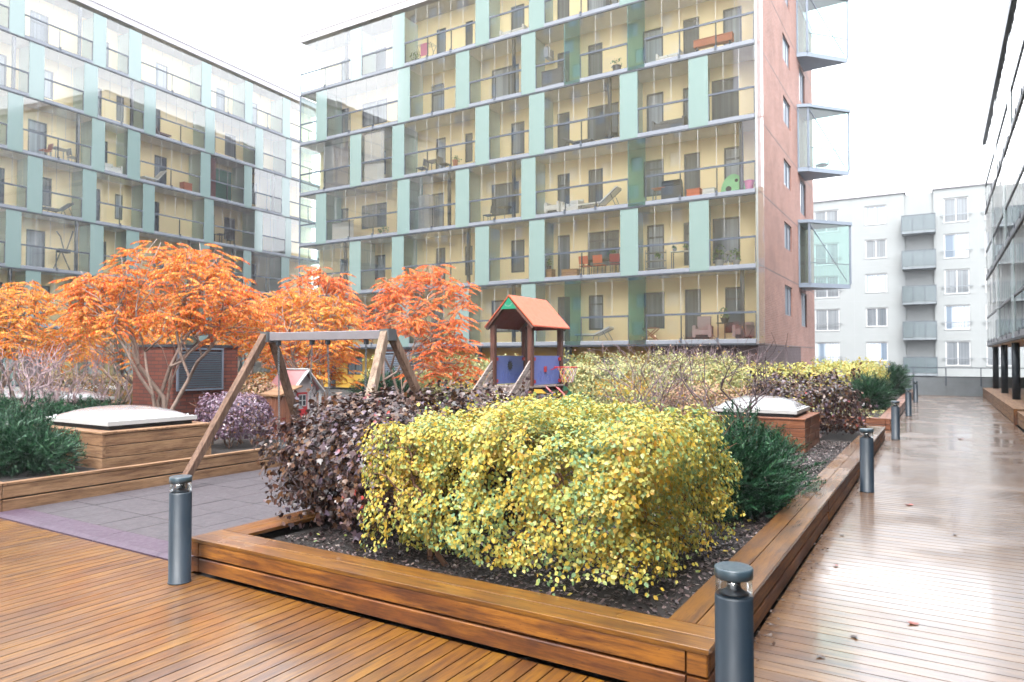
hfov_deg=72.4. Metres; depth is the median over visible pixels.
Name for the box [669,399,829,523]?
juniper shrub
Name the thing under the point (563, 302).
window
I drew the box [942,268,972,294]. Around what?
window
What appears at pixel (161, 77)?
window
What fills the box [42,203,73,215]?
sun lounger
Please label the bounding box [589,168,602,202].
window
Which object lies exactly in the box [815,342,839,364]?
window
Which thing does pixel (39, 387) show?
bare shrub
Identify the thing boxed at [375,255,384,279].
window
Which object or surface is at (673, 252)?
balcony table
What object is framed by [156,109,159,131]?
window
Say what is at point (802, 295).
window
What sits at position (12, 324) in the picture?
sumac tree
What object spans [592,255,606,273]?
balcony chair
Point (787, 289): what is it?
window
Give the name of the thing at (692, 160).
window
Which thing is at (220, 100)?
window
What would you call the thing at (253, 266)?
window
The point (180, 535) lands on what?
bollard light
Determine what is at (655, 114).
window
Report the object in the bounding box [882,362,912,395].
juniper shrub
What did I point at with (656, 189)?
balcony table
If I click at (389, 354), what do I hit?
brick ventilation stack
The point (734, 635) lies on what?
bollard light
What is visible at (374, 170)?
balcony blind
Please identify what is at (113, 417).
skylight dome
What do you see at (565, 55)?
window
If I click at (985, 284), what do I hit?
window
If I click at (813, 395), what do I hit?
purple shrub
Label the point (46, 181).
window
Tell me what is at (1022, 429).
ground
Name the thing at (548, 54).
cooling unit
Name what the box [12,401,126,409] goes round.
plank box
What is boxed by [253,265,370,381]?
sumac tree
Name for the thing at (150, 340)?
sumac tree
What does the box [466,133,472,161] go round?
window
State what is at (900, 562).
walkway deck
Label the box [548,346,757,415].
hedge
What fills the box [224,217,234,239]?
window
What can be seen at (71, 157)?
balcony chair
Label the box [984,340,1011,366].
window
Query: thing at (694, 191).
balcony box
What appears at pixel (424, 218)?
balcony cupboard
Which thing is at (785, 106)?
window
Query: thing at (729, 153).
window
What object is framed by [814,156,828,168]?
wire chair
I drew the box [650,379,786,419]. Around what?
rust shrub
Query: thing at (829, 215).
window
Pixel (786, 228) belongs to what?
window
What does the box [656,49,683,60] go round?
balcony sofa
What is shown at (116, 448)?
plank box
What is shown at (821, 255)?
window
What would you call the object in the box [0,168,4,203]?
window
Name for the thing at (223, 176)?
balcony curtain
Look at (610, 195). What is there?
sun lounger
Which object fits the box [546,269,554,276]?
balcony box
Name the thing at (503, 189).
window
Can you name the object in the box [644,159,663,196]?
window
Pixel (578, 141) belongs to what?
sun lounger
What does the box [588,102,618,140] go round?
window
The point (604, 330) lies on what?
sun lounger
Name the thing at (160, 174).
sun lounger
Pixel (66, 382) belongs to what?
bare shrub
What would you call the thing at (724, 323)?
balcony table
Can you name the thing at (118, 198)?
window
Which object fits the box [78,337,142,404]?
bare shrub
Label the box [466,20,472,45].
window
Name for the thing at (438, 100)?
window
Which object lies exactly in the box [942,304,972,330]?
window
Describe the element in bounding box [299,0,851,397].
apartment building
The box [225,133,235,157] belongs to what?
window
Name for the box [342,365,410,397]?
juniper shrub
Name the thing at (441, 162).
balcony chair
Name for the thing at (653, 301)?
window
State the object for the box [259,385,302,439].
trash bin
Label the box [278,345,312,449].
swing
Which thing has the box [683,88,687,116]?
window
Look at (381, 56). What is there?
window
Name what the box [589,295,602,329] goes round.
window
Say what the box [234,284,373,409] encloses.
sumac tree
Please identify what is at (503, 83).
window
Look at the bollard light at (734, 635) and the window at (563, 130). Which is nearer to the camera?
the bollard light at (734, 635)
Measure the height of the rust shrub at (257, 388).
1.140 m
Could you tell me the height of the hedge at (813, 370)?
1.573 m
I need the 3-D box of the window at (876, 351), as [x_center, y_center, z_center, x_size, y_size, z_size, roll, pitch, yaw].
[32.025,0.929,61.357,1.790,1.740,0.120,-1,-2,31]
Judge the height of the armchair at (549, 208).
0.570 m
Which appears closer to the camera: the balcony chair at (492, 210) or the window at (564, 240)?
the window at (564, 240)
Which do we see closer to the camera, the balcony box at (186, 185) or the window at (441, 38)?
the window at (441, 38)
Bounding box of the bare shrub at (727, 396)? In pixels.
[672,326,788,440]
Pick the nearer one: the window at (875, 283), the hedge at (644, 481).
the hedge at (644, 481)
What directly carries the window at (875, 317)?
in the apartment building at (923, 255)
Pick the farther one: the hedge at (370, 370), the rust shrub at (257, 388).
the hedge at (370, 370)
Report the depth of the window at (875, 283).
61.50 m
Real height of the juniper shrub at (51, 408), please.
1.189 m
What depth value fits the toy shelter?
28.80 m
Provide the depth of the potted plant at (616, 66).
31.43 m
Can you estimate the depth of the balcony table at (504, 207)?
34.76 m
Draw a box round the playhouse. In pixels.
[267,368,324,426]
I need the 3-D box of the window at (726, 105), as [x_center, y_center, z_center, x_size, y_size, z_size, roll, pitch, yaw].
[9.193,-10.312,30.119,1.160,1.950,0.050,-1,-2,31]
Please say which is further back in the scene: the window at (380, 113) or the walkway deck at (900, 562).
the window at (380, 113)
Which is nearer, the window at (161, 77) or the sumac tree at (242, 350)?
the sumac tree at (242, 350)
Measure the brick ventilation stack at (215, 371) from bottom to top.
2.020 m
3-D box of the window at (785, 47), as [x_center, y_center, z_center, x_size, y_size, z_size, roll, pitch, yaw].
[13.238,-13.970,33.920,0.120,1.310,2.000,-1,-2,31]
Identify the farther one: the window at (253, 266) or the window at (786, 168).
the window at (253, 266)
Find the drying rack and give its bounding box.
[417,42,436,57]
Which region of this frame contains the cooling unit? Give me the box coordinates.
[544,46,553,61]
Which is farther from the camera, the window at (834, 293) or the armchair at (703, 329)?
the window at (834, 293)
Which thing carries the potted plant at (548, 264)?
on the balcony box at (550, 272)
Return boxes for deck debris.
[754,440,888,676]
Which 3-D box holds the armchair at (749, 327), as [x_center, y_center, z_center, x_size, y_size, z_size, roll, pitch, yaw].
[9.592,-0.447,28.849,0.874,0.700,0.620,1,-2,-41]
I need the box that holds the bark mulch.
[282,440,849,618]
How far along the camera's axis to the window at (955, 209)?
58.54 m
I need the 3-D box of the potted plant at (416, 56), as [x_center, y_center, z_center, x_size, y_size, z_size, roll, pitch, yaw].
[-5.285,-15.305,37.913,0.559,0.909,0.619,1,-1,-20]
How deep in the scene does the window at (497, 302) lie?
35.95 m
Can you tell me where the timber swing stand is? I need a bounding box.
[175,329,426,487]
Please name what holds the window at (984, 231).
in the apartment building at (923, 255)
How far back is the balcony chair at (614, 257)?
31.06 m
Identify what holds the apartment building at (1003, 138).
on the ground
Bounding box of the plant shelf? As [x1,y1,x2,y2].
[645,249,666,270]
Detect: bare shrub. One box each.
[0,340,82,411]
[2,343,109,408]
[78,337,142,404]
[574,335,723,413]
[644,343,779,397]
[672,326,788,440]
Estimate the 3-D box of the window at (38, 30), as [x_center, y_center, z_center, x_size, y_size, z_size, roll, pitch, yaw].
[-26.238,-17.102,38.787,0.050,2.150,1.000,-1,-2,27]
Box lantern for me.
[724,250,731,264]
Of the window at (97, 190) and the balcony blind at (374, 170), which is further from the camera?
the window at (97, 190)
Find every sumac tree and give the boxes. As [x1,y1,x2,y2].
[0,279,111,401]
[33,294,199,403]
[50,238,293,409]
[205,291,340,388]
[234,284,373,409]
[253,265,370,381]
[354,264,489,403]
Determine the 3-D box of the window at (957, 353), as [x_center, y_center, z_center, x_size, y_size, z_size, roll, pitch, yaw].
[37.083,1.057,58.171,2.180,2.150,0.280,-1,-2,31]
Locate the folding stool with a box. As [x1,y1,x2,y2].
[642,328,659,339]
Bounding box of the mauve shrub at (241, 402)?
[188,391,276,447]
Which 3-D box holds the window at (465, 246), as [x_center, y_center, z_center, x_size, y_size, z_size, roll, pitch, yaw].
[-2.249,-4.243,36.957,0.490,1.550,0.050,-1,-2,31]
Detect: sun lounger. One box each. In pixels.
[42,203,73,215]
[140,170,166,184]
[156,126,170,137]
[562,137,594,144]
[575,326,613,340]
[578,186,621,208]
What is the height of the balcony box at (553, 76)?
0.896 m
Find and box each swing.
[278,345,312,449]
[327,344,366,401]
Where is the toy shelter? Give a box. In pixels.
[721,174,744,191]
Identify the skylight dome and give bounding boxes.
[4,386,114,403]
[46,405,196,429]
[711,395,809,417]
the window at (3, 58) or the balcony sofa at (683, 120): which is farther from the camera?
the window at (3, 58)
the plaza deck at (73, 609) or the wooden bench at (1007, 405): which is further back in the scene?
the wooden bench at (1007, 405)
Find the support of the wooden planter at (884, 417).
on the walkway deck at (900, 562)
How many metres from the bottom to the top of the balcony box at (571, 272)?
0.356 m
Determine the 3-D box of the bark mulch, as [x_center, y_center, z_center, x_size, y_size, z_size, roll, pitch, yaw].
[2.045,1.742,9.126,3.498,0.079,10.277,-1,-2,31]
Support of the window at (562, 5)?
in the apartment building at (485, 106)
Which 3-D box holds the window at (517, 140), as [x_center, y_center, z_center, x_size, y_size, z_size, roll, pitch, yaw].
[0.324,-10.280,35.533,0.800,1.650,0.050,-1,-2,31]
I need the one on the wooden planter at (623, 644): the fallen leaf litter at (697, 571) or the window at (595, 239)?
the fallen leaf litter at (697, 571)
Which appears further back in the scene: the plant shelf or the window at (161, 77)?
the window at (161, 77)
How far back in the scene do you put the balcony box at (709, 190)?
29.09 m
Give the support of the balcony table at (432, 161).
on the apartment building at (485, 106)
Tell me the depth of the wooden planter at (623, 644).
4.64 m
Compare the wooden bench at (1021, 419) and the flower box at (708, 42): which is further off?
the flower box at (708, 42)
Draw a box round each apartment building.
[0,0,319,388]
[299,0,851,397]
[813,182,1023,376]
[982,0,1023,399]
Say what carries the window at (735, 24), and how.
in the apartment building at (485, 106)
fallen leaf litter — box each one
[313,511,775,595]
[808,406,888,416]
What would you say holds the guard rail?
on the concrete wall
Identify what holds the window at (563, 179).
in the apartment building at (485, 106)
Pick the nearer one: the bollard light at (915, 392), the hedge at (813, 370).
the hedge at (813, 370)
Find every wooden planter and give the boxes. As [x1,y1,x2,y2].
[0,427,335,511]
[191,419,884,681]
[317,395,454,419]
[683,387,912,429]
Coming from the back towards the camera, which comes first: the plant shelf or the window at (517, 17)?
the window at (517, 17)
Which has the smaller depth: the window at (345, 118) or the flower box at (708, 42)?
the flower box at (708, 42)
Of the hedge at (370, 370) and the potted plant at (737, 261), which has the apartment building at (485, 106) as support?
the potted plant at (737, 261)
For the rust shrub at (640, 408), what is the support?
on the wooden planter at (623, 644)
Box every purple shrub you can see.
[248,372,596,544]
[741,361,877,437]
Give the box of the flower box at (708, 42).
[693,31,733,50]
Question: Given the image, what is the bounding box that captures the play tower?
[469,295,573,404]
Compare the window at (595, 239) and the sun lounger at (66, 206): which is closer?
the window at (595, 239)
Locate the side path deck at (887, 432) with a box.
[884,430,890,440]
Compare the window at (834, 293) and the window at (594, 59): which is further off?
the window at (834, 293)
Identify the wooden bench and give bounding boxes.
[983,388,1023,424]
[1017,411,1023,428]
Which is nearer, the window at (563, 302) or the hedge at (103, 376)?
the hedge at (103, 376)
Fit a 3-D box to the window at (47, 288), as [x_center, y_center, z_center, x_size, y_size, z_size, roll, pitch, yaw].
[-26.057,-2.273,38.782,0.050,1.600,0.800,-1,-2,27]
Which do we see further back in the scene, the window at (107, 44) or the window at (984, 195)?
the window at (984, 195)
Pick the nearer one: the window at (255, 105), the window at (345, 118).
the window at (345, 118)
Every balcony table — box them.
[50,146,69,160]
[214,233,226,243]
[425,159,442,169]
[497,205,511,217]
[583,258,616,274]
[652,187,662,199]
[670,250,688,268]
[716,322,732,338]
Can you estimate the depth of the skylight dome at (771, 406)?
11.87 m
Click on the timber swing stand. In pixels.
(382, 336)
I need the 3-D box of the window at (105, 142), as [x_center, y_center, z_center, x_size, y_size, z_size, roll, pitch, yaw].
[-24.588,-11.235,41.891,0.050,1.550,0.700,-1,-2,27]
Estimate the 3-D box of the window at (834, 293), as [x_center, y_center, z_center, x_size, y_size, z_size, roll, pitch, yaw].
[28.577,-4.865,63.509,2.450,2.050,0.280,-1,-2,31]
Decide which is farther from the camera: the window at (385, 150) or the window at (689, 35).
the window at (385, 150)
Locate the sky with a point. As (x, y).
(916, 81)
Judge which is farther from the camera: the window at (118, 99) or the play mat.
the window at (118, 99)
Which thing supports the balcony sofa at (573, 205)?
on the apartment building at (485, 106)
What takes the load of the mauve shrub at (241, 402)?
on the wooden planter at (22, 484)
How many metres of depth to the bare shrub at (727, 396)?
11.27 m
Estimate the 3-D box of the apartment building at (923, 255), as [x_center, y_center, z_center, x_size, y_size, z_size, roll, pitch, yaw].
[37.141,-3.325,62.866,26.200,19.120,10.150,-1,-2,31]
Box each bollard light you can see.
[167,474,191,584]
[714,561,753,681]
[859,428,874,492]
[891,401,899,439]
[905,389,911,415]
[913,381,917,401]
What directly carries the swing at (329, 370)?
hanging from the timber swing stand
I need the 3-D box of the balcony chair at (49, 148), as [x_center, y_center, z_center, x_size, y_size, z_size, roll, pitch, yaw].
[-25.421,-10.383,38.181,0.460,0.862,0.525,-1,-2,27]
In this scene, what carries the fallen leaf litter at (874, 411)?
on the wooden planter at (884, 417)
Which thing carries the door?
in the playhouse
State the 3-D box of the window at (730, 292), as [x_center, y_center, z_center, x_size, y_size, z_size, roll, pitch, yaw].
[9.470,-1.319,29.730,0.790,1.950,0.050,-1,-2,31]
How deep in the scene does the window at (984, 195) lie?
57.50 m
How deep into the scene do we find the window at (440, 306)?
37.97 m
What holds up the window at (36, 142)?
in the apartment building at (94, 86)
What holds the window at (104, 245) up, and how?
in the apartment building at (94, 86)
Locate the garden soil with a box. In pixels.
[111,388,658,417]
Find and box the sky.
[95,0,1008,330]
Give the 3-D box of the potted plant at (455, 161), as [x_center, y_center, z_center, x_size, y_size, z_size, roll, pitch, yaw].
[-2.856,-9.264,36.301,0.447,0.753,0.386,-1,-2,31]
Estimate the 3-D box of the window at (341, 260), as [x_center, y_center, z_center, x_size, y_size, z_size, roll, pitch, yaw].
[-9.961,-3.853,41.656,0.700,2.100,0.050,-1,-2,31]
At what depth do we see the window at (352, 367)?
40.14 m
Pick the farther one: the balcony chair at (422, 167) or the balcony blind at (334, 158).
the balcony blind at (334, 158)
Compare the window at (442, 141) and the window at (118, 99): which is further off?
the window at (118, 99)
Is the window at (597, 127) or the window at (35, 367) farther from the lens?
the window at (35, 367)
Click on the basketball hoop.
(562, 368)
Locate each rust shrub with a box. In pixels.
[226,377,277,433]
[588,399,692,449]
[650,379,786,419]
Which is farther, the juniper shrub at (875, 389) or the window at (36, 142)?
the window at (36, 142)
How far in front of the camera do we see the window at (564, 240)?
34.06 m
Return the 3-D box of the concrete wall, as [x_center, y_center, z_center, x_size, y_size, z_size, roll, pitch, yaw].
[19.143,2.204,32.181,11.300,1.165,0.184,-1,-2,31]
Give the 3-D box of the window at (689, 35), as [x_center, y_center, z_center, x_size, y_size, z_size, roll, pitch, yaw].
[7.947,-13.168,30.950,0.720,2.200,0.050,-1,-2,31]
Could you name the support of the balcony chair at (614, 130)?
on the apartment building at (485, 106)
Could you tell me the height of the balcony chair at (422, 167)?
0.862 m
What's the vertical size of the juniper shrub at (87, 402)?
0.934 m
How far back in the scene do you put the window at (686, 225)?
30.87 m
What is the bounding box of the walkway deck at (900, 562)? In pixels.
[754,395,1023,681]
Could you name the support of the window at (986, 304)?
in the apartment building at (923, 255)
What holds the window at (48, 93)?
in the apartment building at (94, 86)
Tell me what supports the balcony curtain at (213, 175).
hanging from the apartment building at (94, 86)
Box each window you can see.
[0,54,6,85]
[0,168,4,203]
[24,340,42,378]
[26,229,44,266]
[28,119,46,154]
[30,10,48,42]
[41,285,49,314]
[42,177,50,206]
[44,69,52,99]
[96,189,99,220]
[98,88,101,115]
[103,242,105,266]
[105,142,106,162]
[106,42,108,65]
[115,194,121,219]
[116,96,123,121]
[153,248,164,279]
[154,155,166,183]
[154,202,158,230]
[155,62,167,88]
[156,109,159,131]
[216,87,224,110]
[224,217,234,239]
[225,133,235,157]
[251,263,255,284]
[252,183,256,204]
[253,103,257,123]
[340,258,347,290]
[341,58,348,80]
[341,208,347,221]
[342,108,348,132]
[348,357,361,374]
[361,307,385,328]
[362,98,386,127]
[362,202,386,228]
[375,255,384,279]
[376,47,385,70]
[384,150,385,173]
[431,193,443,226]
[431,304,443,342]
[433,83,443,111]
[436,248,444,281]
[437,28,445,53]
[437,137,445,168]
[465,246,471,274]
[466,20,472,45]
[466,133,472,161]
[492,64,518,97]
[492,181,518,215]
[492,300,518,331]
[511,4,523,29]
[511,121,523,154]
[511,239,523,272]
[557,0,568,19]
[558,51,569,81]
[558,112,569,146]
[558,173,569,203]
[558,235,569,276]
[558,297,569,340]
[587,0,617,10]
[588,43,602,75]
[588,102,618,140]
[588,230,618,266]
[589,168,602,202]
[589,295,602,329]
[595,357,624,378]
[643,27,662,63]
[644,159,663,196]
[644,292,664,328]
[647,92,663,131]
[647,224,663,269]
[683,17,698,53]
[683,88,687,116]
[684,152,699,195]
[684,223,688,265]
[685,289,700,338]
[712,76,738,119]
[713,216,739,263]
[723,6,741,44]
[724,146,738,179]
[725,287,740,332]
[783,37,788,68]
[783,98,788,127]
[784,161,789,189]
[784,222,789,250]
[785,286,790,315]
[799,70,802,103]
[800,181,803,214]
[801,293,805,326]
[814,209,838,233]
[814,242,839,265]
[814,276,841,298]
[815,309,841,331]
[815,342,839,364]
[865,205,885,225]
[865,239,886,258]
[865,273,887,293]
[865,307,887,327]
[866,342,888,361]
[941,196,971,223]
[941,232,971,258]
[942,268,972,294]
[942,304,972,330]
[943,341,973,366]
[981,195,985,219]
[982,231,985,256]
[983,267,986,292]
[983,304,987,328]
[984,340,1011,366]
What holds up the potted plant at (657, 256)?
on the plant shelf
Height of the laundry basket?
0.490 m
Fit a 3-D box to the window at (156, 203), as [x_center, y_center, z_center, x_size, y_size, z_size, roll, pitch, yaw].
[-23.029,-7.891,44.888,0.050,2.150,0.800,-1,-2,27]
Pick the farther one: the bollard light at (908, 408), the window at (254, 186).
the window at (254, 186)
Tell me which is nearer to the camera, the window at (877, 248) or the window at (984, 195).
the window at (984, 195)
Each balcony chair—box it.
[39,144,53,155]
[66,148,75,161]
[225,233,233,243]
[416,159,428,171]
[437,156,449,166]
[483,205,494,220]
[578,256,591,273]
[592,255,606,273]
[605,126,617,136]
[609,253,619,272]
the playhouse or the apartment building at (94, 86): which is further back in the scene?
the apartment building at (94, 86)
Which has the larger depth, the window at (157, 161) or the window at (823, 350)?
the window at (823, 350)
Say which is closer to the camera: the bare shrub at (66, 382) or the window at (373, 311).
the bare shrub at (66, 382)
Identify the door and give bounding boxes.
[296,392,306,425]
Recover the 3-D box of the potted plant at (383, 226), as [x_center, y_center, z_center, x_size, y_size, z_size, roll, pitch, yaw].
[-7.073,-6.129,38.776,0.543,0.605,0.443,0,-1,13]
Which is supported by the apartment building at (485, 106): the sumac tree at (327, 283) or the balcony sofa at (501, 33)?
the balcony sofa at (501, 33)
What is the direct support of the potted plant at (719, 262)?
on the apartment building at (485, 106)
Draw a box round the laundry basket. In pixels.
[744,179,754,188]
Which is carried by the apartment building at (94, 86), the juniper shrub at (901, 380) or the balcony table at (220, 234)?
the balcony table at (220, 234)
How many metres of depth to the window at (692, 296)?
30.71 m
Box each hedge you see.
[28,372,132,404]
[238,371,275,408]
[356,386,744,599]
[360,354,451,396]
[411,352,534,413]
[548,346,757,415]
[694,360,846,407]
[810,357,892,402]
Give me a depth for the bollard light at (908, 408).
20.46 m
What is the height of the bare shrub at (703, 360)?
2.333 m
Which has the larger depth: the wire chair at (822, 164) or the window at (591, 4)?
the wire chair at (822, 164)
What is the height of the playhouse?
1.195 m
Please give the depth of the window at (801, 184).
37.83 m
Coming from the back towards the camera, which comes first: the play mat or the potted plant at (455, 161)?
the potted plant at (455, 161)
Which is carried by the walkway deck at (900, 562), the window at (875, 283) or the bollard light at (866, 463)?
the bollard light at (866, 463)
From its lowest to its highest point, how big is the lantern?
0.680 m
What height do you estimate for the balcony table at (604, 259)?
0.740 m
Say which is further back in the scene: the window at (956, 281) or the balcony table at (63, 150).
the window at (956, 281)
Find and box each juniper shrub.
[0,389,87,423]
[0,402,89,477]
[46,393,126,409]
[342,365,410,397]
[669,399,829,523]
[847,371,898,409]
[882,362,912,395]
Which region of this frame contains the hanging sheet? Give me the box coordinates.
[332,220,353,239]
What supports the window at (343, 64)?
in the apartment building at (485, 106)
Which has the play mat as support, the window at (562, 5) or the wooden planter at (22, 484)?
the wooden planter at (22, 484)
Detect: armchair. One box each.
[544,201,560,212]
[692,316,712,338]
[732,322,754,338]
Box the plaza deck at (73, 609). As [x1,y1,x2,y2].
[0,518,607,681]
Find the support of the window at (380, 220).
in the apartment building at (485, 106)
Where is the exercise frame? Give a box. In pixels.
[53,231,73,269]
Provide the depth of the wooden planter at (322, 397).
19.86 m
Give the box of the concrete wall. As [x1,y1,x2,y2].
[797,376,1023,395]
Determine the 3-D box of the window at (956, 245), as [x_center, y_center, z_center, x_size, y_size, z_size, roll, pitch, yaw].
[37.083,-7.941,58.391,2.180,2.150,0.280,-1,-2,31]
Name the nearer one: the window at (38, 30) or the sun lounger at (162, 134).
the window at (38, 30)
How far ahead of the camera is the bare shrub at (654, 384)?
12.53 m
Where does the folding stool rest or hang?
on the apartment building at (485, 106)
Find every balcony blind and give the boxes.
[323,141,348,188]
[364,130,384,181]
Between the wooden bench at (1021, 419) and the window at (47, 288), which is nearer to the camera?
the wooden bench at (1021, 419)
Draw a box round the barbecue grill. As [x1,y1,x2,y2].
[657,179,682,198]
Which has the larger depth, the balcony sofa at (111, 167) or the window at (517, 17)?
the balcony sofa at (111, 167)
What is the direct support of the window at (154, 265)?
in the apartment building at (94, 86)
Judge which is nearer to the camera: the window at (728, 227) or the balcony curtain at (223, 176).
the window at (728, 227)
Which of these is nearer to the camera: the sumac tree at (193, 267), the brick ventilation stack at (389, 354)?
the sumac tree at (193, 267)
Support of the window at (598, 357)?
in the apartment building at (485, 106)
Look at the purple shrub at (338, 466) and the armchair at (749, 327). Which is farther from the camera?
the armchair at (749, 327)
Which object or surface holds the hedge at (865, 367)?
in the wooden planter at (884, 417)
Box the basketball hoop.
[551,366,577,382]
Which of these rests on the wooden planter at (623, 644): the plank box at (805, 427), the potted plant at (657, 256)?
the plank box at (805, 427)
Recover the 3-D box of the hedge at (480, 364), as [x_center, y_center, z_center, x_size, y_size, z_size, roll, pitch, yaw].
[-1.109,1.319,19.499,3.901,2.013,2.098,-1,-2,21]
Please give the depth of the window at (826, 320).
63.50 m
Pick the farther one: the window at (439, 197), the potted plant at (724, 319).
the window at (439, 197)
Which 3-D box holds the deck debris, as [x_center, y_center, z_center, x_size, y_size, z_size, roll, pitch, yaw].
[4.393,1.903,8.925,0.171,0.052,12.950,-1,-2,31]
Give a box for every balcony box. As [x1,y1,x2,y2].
[179,182,191,190]
[541,67,566,86]
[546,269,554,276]
[561,268,580,275]
[686,188,701,195]
[702,187,715,193]
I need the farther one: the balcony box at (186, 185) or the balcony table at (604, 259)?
the balcony box at (186, 185)
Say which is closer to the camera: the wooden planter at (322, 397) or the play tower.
the play tower
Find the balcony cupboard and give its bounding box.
[418,194,433,228]
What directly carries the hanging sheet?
hanging from the apartment building at (485, 106)
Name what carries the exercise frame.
on the apartment building at (94, 86)
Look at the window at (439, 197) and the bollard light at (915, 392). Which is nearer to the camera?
the bollard light at (915, 392)
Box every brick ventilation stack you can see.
[131,344,239,426]
[381,347,424,383]
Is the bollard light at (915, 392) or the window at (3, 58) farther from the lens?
the window at (3, 58)
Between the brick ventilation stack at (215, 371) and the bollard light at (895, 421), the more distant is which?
the brick ventilation stack at (215, 371)
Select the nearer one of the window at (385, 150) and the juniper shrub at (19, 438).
the juniper shrub at (19, 438)
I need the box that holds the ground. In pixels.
[97,387,1023,431]
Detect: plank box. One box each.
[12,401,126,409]
[35,421,210,468]
[700,412,819,452]
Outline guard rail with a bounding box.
[859,367,1023,385]
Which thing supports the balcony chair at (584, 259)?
on the apartment building at (485, 106)
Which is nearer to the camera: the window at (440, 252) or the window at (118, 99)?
the window at (440, 252)
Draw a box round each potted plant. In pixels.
[380,225,388,232]
[410,49,418,60]
[452,155,461,165]
[546,258,551,268]
[610,58,621,70]
[654,251,662,259]
[712,245,725,265]
[719,307,729,321]
[726,248,740,264]
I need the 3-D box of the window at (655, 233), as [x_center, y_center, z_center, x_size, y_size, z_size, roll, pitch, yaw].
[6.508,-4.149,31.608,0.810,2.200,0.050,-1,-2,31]
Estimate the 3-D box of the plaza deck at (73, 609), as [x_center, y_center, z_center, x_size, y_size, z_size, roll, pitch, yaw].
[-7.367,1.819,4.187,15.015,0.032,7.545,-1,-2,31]
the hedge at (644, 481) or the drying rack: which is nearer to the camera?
the hedge at (644, 481)
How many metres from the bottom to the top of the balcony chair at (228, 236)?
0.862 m
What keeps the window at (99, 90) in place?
in the apartment building at (94, 86)
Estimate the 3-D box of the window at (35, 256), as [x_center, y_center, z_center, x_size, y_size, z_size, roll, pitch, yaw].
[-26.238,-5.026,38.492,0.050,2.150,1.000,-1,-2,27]
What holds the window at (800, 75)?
in the apartment building at (485, 106)
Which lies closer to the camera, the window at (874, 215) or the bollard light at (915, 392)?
the bollard light at (915, 392)
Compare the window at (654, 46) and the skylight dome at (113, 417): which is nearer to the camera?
the skylight dome at (113, 417)
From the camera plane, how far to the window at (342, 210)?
41.79 m
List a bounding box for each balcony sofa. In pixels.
[105,163,122,173]
[499,24,528,35]
[561,199,584,210]
[652,115,687,130]
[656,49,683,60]
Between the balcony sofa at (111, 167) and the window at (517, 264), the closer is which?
the window at (517, 264)
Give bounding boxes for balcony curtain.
[210,157,215,196]
[216,168,231,200]
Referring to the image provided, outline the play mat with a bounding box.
[0,414,393,560]

